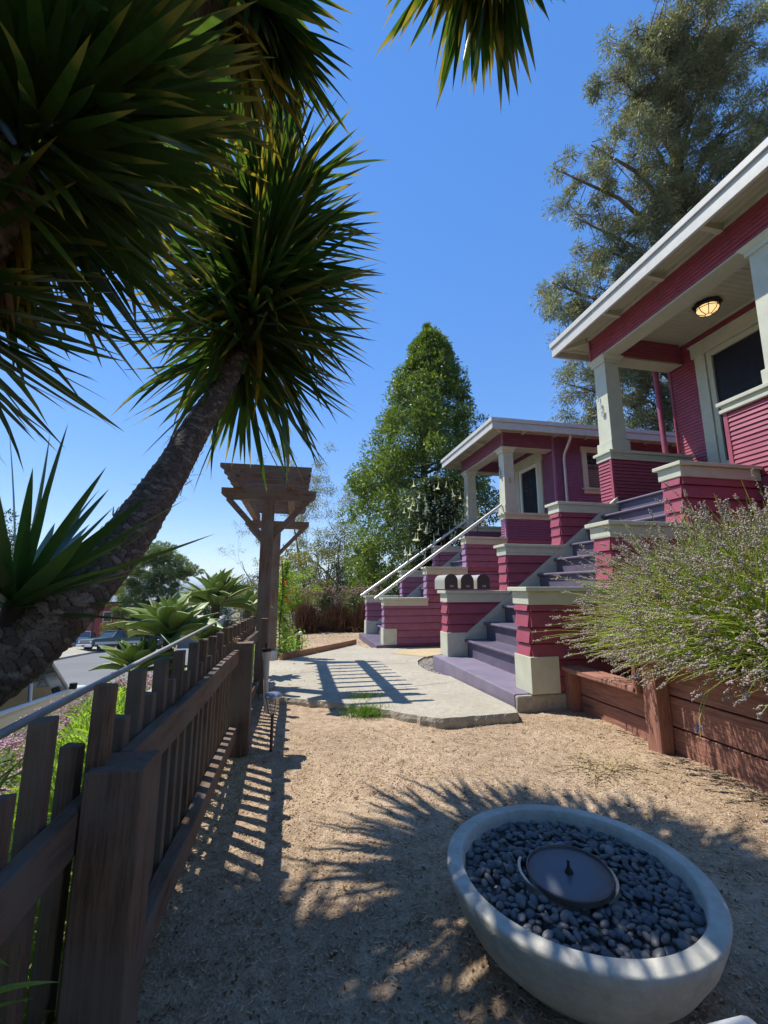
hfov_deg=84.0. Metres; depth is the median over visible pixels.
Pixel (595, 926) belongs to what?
pebble
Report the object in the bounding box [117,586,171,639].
palm thicket
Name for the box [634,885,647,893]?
pebble
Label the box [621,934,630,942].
pebble
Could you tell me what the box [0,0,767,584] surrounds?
sky
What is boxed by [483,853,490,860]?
pebble
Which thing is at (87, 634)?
parked van
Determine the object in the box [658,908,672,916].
pebble
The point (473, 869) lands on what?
pebble
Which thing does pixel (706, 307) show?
ceiling lamp
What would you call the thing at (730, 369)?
door
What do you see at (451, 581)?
mailbox door
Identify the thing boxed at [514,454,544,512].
door
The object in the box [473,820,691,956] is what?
pebble bed
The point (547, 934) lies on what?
pebble
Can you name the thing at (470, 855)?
pebble
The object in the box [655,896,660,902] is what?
pebble
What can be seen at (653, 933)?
pebble
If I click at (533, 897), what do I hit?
pebble
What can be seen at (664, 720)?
retaining wall
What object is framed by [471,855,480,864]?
pebble
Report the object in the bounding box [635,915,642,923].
pebble
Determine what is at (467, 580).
mailbox door
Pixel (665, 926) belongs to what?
pebble
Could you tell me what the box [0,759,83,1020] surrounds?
leafy shrub
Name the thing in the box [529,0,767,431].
weeping tree
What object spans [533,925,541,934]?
pebble
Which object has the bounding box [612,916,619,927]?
pebble
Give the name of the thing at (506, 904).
pebble
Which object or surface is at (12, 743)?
lantana hedge
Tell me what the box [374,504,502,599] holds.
handrail
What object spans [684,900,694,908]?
pebble
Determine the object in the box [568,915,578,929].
pebble
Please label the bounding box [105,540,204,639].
broadleaf tree
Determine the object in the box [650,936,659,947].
pebble
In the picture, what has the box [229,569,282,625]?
cedar tree
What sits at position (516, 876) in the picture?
pebble
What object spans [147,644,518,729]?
path
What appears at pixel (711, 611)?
lavender bush
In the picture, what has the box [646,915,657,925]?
pebble
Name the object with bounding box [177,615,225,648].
house
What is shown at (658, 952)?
pebble
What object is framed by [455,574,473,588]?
mailbox
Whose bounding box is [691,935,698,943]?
pebble
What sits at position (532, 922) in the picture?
pebble
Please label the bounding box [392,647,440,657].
path
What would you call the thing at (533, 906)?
pebble
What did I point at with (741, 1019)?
side table
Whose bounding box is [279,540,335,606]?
round shrub
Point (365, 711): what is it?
grass tuft
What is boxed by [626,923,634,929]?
pebble
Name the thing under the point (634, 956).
pebble
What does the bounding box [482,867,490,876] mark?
pebble
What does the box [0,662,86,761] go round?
parked car
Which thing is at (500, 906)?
pebble
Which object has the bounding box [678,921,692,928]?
pebble
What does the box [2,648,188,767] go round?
road
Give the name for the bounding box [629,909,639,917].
pebble
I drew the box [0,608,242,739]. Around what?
handrail
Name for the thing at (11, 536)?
shade tree
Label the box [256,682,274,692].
concrete footing
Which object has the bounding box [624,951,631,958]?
pebble
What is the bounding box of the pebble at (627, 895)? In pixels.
[622,891,632,899]
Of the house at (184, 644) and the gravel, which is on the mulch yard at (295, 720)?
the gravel
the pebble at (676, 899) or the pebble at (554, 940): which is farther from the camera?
the pebble at (676, 899)
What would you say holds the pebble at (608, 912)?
on the pebble bed
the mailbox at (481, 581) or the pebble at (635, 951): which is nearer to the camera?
the pebble at (635, 951)
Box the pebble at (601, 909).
[593,906,605,913]
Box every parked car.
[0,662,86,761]
[75,630,142,650]
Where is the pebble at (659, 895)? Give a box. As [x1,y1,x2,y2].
[652,892,663,900]
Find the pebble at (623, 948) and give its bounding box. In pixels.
[615,943,629,952]
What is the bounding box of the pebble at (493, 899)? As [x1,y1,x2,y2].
[490,896,497,902]
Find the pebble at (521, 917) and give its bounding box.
[517,913,525,922]
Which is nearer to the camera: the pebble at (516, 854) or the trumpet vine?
the pebble at (516, 854)
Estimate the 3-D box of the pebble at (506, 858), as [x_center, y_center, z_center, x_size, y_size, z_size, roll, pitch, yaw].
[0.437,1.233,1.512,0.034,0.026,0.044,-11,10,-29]
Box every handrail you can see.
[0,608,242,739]
[361,519,466,596]
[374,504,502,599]
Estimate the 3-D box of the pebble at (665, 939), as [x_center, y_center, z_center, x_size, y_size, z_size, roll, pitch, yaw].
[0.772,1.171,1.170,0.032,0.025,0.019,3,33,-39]
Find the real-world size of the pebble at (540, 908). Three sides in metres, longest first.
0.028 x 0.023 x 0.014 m
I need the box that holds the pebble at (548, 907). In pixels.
[545,904,552,909]
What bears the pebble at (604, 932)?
on the pebble bed
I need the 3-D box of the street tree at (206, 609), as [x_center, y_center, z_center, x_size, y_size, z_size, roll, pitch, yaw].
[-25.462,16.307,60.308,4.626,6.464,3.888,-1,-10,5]
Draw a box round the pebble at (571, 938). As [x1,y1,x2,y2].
[568,935,576,942]
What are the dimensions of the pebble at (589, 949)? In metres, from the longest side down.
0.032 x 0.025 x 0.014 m
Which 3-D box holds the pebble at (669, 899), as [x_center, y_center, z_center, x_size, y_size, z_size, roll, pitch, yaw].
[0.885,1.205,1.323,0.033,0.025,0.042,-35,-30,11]
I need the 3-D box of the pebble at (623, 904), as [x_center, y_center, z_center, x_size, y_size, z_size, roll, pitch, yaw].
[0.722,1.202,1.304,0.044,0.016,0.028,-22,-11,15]
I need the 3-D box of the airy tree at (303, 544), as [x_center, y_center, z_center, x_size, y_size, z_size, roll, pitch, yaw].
[-2.936,2.421,28.298,8.977,12.458,13.132,-8,-13,39]
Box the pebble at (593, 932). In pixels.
[588,926,599,937]
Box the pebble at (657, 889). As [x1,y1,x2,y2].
[653,886,662,893]
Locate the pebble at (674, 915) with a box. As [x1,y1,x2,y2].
[671,913,678,917]
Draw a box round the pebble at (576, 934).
[573,929,581,942]
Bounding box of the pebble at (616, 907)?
[610,904,624,915]
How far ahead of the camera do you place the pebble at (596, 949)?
1.13 m
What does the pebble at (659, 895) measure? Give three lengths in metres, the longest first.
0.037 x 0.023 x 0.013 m
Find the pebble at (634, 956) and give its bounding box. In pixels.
[631,954,640,958]
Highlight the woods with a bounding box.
[119,589,396,594]
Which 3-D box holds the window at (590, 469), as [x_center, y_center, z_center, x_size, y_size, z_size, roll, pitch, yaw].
[5.977,-1.072,11.336,1.670,1.260,0.165,2,-10,-12]
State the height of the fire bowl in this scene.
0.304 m
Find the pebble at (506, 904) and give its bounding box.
[503,901,510,908]
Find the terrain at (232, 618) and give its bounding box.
[3,583,399,1017]
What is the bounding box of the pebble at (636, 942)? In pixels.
[631,939,641,946]
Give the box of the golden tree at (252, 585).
[236,580,257,624]
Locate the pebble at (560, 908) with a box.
[557,906,564,915]
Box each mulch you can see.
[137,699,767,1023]
[282,632,362,643]
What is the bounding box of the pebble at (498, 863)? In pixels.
[492,859,502,868]
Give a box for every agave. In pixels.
[88,634,186,671]
[104,591,222,677]
[179,568,257,655]
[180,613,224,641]
[239,589,272,619]
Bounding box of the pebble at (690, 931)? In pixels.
[684,928,693,935]
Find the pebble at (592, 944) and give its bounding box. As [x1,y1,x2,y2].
[588,942,599,951]
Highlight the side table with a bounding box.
[707,1015,756,1023]
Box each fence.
[0,616,267,1023]
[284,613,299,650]
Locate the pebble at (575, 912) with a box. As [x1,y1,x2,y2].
[572,910,579,915]
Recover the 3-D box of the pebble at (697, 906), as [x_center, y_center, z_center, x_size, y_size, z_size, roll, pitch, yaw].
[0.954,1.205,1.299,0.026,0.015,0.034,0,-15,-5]
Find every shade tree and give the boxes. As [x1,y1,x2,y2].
[3,509,31,559]
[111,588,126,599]
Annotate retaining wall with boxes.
[560,655,767,792]
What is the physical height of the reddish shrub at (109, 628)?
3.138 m
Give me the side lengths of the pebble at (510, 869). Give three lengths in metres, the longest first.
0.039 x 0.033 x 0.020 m
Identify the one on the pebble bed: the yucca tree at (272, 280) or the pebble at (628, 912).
the pebble at (628, 912)
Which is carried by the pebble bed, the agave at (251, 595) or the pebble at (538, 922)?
the pebble at (538, 922)
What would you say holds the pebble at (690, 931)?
in the fire bowl
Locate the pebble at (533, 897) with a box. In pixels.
[529,893,538,909]
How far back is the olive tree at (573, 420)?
24.28 m
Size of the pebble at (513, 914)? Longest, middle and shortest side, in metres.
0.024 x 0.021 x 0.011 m
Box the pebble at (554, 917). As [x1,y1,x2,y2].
[550,913,558,921]
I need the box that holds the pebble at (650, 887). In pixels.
[647,884,653,890]
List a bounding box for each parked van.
[69,631,96,647]
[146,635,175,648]
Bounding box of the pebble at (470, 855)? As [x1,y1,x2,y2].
[466,851,474,859]
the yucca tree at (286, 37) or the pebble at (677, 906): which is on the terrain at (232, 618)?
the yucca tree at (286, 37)
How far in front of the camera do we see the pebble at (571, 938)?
1.17 m
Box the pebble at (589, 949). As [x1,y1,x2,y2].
[582,946,592,952]
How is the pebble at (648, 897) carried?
on the pebble bed
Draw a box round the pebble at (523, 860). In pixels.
[521,855,526,866]
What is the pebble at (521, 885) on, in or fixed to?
on the pebble bed
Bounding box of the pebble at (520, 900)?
[515,893,525,909]
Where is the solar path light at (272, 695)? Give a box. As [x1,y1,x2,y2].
[264,691,281,752]
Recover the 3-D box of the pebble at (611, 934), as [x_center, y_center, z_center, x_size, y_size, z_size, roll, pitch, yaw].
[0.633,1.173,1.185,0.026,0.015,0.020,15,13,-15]
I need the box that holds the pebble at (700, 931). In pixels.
[695,927,705,936]
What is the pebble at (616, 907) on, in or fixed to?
on the pebble bed
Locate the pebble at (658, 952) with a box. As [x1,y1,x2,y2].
[652,947,665,957]
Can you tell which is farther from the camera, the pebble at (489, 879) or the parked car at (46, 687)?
the parked car at (46, 687)
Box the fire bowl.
[447,804,732,1023]
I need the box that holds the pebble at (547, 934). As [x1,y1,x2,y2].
[542,929,552,939]
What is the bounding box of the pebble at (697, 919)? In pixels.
[690,912,705,926]
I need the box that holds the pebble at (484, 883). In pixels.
[481,879,487,887]
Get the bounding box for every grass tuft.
[337,691,384,698]
[337,700,395,719]
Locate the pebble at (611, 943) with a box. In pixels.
[608,939,614,947]
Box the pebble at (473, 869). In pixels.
[466,866,476,871]
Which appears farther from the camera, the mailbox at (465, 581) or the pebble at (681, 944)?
the mailbox at (465, 581)
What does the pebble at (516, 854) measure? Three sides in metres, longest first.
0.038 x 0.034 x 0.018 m
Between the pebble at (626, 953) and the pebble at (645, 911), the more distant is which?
the pebble at (645, 911)
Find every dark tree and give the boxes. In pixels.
[288,529,372,611]
[315,562,372,613]
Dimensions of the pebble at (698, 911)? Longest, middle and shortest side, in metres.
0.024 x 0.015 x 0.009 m
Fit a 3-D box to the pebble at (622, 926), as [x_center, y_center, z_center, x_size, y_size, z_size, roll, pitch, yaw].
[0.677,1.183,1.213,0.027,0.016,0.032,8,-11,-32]
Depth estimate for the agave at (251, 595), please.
6.04 m
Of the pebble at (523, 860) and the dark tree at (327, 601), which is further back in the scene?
the dark tree at (327, 601)
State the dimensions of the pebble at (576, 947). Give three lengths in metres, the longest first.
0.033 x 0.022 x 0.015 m
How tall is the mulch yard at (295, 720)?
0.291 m
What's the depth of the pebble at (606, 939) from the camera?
1.17 m
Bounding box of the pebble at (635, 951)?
[630,948,641,955]
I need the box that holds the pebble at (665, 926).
[661,923,670,929]
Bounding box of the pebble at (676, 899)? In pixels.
[673,896,679,902]
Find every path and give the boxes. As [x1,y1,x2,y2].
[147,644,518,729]
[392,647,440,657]
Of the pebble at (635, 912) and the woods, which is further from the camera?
the woods
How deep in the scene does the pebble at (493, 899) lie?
1.31 m
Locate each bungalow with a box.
[359,417,677,647]
[433,137,767,712]
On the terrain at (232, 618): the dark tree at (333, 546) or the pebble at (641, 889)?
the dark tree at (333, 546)
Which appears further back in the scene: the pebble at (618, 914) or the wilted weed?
the wilted weed
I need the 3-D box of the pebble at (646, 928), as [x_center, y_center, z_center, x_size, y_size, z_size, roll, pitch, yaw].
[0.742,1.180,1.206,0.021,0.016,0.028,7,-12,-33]
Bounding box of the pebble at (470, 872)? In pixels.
[466,870,473,876]
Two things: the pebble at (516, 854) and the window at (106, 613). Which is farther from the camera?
the window at (106, 613)
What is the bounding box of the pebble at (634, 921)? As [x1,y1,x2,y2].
[630,919,638,923]
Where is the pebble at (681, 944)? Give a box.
[675,938,690,950]
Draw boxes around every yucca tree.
[0,0,285,388]
[0,0,352,168]
[0,81,386,706]
[0,135,146,470]
[376,0,564,109]
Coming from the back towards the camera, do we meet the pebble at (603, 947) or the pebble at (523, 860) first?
the pebble at (523, 860)
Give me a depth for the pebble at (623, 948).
1.15 m
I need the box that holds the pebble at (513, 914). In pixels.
[510,910,516,920]
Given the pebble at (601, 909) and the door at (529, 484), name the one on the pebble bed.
the pebble at (601, 909)
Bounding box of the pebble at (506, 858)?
[502,854,512,863]
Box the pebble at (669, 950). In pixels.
[663,946,676,955]
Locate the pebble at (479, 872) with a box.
[474,867,485,877]
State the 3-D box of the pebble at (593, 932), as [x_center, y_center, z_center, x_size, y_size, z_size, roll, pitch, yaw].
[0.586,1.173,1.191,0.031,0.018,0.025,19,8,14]
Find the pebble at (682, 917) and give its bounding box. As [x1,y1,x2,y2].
[678,914,690,922]
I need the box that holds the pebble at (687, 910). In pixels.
[682,903,691,918]
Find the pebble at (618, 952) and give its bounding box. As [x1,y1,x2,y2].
[614,948,623,956]
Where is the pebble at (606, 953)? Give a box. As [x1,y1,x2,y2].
[600,950,616,957]
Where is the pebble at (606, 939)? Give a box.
[602,936,610,941]
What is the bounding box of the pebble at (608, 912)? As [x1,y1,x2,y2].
[605,908,612,917]
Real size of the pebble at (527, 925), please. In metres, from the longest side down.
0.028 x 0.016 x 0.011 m
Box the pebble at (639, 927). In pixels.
[634,925,641,931]
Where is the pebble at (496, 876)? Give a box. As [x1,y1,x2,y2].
[493,873,499,879]
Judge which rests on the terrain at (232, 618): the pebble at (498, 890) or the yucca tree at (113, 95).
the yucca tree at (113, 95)
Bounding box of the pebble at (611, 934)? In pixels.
[607,930,615,938]
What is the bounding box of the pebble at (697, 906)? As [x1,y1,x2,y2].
[693,903,702,911]
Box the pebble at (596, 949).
[593,946,600,952]
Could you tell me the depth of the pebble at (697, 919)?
1.24 m
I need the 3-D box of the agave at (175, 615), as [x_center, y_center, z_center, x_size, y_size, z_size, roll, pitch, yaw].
[-2.142,1.529,4.236,1.122,1.472,1.112,2,-10,-12]
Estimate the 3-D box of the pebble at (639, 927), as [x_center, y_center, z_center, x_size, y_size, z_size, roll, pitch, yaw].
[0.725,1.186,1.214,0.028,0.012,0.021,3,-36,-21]
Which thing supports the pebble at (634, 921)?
on the pebble bed
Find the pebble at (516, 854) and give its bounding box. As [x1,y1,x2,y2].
[513,850,521,858]
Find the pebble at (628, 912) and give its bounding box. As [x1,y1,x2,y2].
[624,909,632,918]
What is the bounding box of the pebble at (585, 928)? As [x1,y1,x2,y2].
[582,925,589,933]
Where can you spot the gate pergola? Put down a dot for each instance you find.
(252, 494)
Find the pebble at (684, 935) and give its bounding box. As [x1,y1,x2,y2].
[678,931,692,943]
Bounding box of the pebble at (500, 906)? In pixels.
[496,901,504,911]
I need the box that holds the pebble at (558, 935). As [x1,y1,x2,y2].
[552,928,565,942]
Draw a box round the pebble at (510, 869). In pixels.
[505,863,514,874]
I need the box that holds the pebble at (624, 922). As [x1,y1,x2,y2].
[619,919,627,925]
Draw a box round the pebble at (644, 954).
[640,950,650,958]
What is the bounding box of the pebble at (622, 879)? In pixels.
[618,876,628,883]
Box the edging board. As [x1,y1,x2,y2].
[279,639,356,659]
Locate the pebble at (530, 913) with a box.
[525,908,535,919]
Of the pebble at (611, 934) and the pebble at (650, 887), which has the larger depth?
the pebble at (650, 887)
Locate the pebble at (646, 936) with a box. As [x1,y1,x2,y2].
[641,931,650,942]
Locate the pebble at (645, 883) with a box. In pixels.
[641,880,649,886]
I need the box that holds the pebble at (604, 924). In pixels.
[600,919,609,928]
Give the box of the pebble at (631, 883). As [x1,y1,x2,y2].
[626,881,636,886]
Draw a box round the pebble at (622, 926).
[616,923,627,933]
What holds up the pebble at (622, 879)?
on the pebble bed
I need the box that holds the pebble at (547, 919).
[542,915,553,925]
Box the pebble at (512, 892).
[508,888,515,896]
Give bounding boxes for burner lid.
[526,844,615,908]
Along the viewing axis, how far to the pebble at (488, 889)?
1.37 m
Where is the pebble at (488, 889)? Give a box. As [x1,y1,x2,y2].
[486,887,492,893]
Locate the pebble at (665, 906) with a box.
[660,904,669,908]
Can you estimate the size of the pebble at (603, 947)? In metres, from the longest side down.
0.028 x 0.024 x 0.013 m
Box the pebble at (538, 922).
[535,920,541,925]
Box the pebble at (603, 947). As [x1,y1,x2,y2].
[599,945,606,951]
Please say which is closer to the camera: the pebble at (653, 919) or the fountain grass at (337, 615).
the pebble at (653, 919)
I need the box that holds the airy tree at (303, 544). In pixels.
[251,441,398,610]
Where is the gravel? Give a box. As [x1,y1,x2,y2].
[418,657,442,674]
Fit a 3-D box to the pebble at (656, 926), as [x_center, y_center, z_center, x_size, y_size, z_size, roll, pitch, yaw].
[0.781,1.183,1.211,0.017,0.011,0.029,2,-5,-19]
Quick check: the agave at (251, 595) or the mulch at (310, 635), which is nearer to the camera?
the agave at (251, 595)
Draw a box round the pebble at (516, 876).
[513,873,520,882]
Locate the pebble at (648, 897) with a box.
[642,892,652,901]
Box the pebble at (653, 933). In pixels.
[650,931,660,941]
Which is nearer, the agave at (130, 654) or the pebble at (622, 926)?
the pebble at (622, 926)
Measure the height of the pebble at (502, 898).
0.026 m
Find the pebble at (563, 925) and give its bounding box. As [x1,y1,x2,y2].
[558,922,569,930]
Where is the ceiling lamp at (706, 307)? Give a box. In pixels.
[692,296,722,317]
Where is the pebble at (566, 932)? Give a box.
[561,929,571,940]
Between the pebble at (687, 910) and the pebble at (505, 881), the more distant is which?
the pebble at (505, 881)
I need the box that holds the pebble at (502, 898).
[496,894,507,902]
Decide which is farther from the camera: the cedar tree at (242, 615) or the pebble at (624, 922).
the cedar tree at (242, 615)
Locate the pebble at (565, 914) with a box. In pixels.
[560,909,573,924]
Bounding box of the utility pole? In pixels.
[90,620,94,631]
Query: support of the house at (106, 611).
on the terrain at (232, 618)
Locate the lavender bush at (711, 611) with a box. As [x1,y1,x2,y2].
[530,468,767,737]
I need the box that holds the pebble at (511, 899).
[507,896,514,903]
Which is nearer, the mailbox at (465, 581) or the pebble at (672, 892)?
the pebble at (672, 892)
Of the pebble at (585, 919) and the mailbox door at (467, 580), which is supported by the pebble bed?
the pebble at (585, 919)
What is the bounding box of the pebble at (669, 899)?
[664,895,674,905]
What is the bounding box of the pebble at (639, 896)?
[635,893,643,899]
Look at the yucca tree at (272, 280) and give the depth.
2.68 m
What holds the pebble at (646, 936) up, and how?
on the pebble bed
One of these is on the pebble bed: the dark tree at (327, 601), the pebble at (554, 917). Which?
the pebble at (554, 917)
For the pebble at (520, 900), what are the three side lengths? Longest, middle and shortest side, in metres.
0.044 x 0.034 x 0.026 m
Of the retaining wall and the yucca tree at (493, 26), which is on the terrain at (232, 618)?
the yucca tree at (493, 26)
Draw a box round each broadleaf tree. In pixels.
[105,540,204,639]
[334,321,499,612]
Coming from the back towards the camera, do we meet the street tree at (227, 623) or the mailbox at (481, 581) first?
the street tree at (227, 623)
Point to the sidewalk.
(74, 651)
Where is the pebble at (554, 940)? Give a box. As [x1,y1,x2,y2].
[549,938,561,944]
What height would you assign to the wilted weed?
0.078 m
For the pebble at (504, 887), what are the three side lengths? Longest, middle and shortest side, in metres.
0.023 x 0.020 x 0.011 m
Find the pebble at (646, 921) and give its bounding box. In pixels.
[642,917,651,926]
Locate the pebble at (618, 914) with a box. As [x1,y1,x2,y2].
[613,910,622,920]
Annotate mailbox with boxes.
[435,574,457,588]
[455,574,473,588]
[471,574,489,588]
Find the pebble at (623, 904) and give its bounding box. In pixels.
[616,901,627,908]
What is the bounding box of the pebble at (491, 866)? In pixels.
[485,862,496,872]
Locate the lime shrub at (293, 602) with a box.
[278,566,323,616]
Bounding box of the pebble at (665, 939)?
[661,934,669,944]
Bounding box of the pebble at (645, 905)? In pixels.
[641,902,650,910]
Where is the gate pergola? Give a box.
[220,462,315,681]
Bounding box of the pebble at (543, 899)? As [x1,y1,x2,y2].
[538,894,548,904]
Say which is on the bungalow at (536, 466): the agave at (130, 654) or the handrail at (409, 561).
the handrail at (409, 561)
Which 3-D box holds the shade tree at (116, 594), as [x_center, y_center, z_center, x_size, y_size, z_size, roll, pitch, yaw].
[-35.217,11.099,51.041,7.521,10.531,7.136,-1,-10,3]
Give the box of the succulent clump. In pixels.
[276,626,312,651]
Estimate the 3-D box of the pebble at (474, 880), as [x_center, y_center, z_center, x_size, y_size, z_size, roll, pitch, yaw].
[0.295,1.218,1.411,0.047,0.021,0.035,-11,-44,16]
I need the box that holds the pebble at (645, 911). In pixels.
[639,909,651,914]
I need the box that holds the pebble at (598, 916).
[592,912,603,920]
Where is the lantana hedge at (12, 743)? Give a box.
[0,664,185,811]
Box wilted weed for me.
[553,749,676,799]
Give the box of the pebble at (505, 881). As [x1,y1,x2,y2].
[500,878,511,889]
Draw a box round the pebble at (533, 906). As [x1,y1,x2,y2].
[530,903,536,909]
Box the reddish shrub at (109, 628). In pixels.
[98,616,137,636]
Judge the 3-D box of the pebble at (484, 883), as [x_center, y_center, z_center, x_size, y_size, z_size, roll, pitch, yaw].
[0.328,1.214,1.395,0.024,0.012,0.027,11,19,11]
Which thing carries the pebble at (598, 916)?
on the pebble bed
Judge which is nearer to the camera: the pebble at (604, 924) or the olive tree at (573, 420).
the pebble at (604, 924)
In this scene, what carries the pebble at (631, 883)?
on the pebble at (622, 879)
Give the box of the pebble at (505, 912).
[502,909,508,917]
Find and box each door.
[444,574,457,588]
[461,574,473,588]
[477,574,489,588]
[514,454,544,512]
[687,307,764,463]
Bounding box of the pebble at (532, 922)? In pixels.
[527,919,535,926]
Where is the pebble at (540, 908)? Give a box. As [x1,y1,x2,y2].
[537,904,544,912]
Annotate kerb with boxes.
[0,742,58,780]
[54,649,121,660]
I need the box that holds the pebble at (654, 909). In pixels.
[651,906,657,913]
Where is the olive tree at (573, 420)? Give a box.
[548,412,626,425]
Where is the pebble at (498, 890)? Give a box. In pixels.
[495,886,500,894]
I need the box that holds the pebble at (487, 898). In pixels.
[482,895,489,902]
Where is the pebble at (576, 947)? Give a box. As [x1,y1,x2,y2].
[570,944,581,950]
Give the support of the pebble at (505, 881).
on the pebble bed
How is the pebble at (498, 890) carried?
on the pebble bed
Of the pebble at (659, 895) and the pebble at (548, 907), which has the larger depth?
the pebble at (659, 895)
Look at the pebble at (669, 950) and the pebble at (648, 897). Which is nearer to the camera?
the pebble at (669, 950)
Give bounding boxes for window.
[102,611,112,621]
[580,446,633,493]
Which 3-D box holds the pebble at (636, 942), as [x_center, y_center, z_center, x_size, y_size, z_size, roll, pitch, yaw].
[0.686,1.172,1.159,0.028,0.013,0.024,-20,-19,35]
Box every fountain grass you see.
[285,581,328,634]
[317,584,356,632]
[344,581,383,632]
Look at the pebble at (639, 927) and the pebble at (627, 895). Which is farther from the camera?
the pebble at (627, 895)
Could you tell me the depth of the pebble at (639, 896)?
1.32 m
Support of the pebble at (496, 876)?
on the pebble bed
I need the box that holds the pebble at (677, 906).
[673,902,682,911]
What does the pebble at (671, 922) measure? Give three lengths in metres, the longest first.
0.039 x 0.031 x 0.023 m
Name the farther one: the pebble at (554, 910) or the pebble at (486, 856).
the pebble at (486, 856)
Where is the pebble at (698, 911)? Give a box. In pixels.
[693,908,702,914]
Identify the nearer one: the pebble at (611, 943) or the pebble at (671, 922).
the pebble at (611, 943)
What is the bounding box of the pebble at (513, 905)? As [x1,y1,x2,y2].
[510,903,517,907]
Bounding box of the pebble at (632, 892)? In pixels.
[628,890,634,896]
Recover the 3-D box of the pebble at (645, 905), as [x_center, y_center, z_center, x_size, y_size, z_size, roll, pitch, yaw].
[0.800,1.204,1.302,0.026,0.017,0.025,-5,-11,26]
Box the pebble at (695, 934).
[692,931,699,938]
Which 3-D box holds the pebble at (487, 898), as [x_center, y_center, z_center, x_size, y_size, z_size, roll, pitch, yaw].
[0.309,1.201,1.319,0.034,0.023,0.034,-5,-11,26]
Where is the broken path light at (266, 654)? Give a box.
[261,643,271,713]
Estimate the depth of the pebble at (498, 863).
1.48 m
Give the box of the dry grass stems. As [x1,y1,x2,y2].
[154,714,763,1023]
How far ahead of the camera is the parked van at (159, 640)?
39.55 m
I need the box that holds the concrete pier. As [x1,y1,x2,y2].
[270,649,277,660]
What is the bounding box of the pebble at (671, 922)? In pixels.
[665,918,680,931]
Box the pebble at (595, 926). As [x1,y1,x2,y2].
[589,923,599,930]
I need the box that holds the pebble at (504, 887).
[501,885,507,889]
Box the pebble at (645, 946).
[641,944,649,950]
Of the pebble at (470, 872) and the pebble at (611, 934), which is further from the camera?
the pebble at (470, 872)
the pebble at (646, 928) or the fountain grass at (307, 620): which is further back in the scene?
the fountain grass at (307, 620)
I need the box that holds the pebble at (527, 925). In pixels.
[523,923,531,928]
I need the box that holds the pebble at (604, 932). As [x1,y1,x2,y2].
[601,929,608,936]
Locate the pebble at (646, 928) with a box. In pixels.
[641,925,651,933]
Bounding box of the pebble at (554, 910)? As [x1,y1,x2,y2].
[551,907,558,912]
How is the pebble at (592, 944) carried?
on the pebble bed
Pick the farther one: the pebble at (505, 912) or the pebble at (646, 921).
the pebble at (505, 912)
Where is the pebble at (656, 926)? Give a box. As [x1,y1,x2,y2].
[654,924,664,932]
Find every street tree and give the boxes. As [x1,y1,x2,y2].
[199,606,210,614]
[207,607,235,630]
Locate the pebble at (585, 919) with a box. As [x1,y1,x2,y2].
[579,915,590,922]
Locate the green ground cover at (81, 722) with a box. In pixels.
[3,645,254,1023]
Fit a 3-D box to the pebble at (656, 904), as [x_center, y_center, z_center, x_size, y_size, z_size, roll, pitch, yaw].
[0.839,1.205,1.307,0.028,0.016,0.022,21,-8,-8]
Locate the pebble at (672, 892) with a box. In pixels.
[667,888,678,896]
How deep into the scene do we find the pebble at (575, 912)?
1.26 m
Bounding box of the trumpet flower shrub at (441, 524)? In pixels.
[379,474,488,578]
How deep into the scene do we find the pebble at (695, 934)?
1.19 m
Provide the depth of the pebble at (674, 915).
1.25 m
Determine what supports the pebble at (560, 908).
on the pebble bed
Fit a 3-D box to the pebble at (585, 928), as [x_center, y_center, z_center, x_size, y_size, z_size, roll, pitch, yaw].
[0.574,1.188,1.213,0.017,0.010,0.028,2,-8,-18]
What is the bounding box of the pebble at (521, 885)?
[518,882,523,888]
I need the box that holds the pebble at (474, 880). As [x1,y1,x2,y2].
[469,876,480,883]
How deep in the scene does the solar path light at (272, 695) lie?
3.09 m
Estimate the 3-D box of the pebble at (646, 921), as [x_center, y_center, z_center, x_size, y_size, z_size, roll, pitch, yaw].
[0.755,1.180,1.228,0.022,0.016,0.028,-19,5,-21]
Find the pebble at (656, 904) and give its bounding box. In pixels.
[653,901,660,908]
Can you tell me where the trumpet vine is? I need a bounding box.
[275,560,302,657]
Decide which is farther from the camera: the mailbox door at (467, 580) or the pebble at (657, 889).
the mailbox door at (467, 580)
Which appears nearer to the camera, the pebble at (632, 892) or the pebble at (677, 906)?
the pebble at (677, 906)
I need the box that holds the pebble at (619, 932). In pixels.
[612,928,624,940]
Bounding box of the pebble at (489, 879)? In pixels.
[484,873,494,886]
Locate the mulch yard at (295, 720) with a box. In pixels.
[137,630,767,1023]
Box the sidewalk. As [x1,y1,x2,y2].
[60,647,116,656]
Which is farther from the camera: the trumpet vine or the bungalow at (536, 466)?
the bungalow at (536, 466)
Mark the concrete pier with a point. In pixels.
(274, 655)
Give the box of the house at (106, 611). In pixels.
[86,601,126,646]
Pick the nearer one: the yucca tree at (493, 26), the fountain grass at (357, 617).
the yucca tree at (493, 26)
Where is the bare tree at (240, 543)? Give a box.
[219,511,281,589]

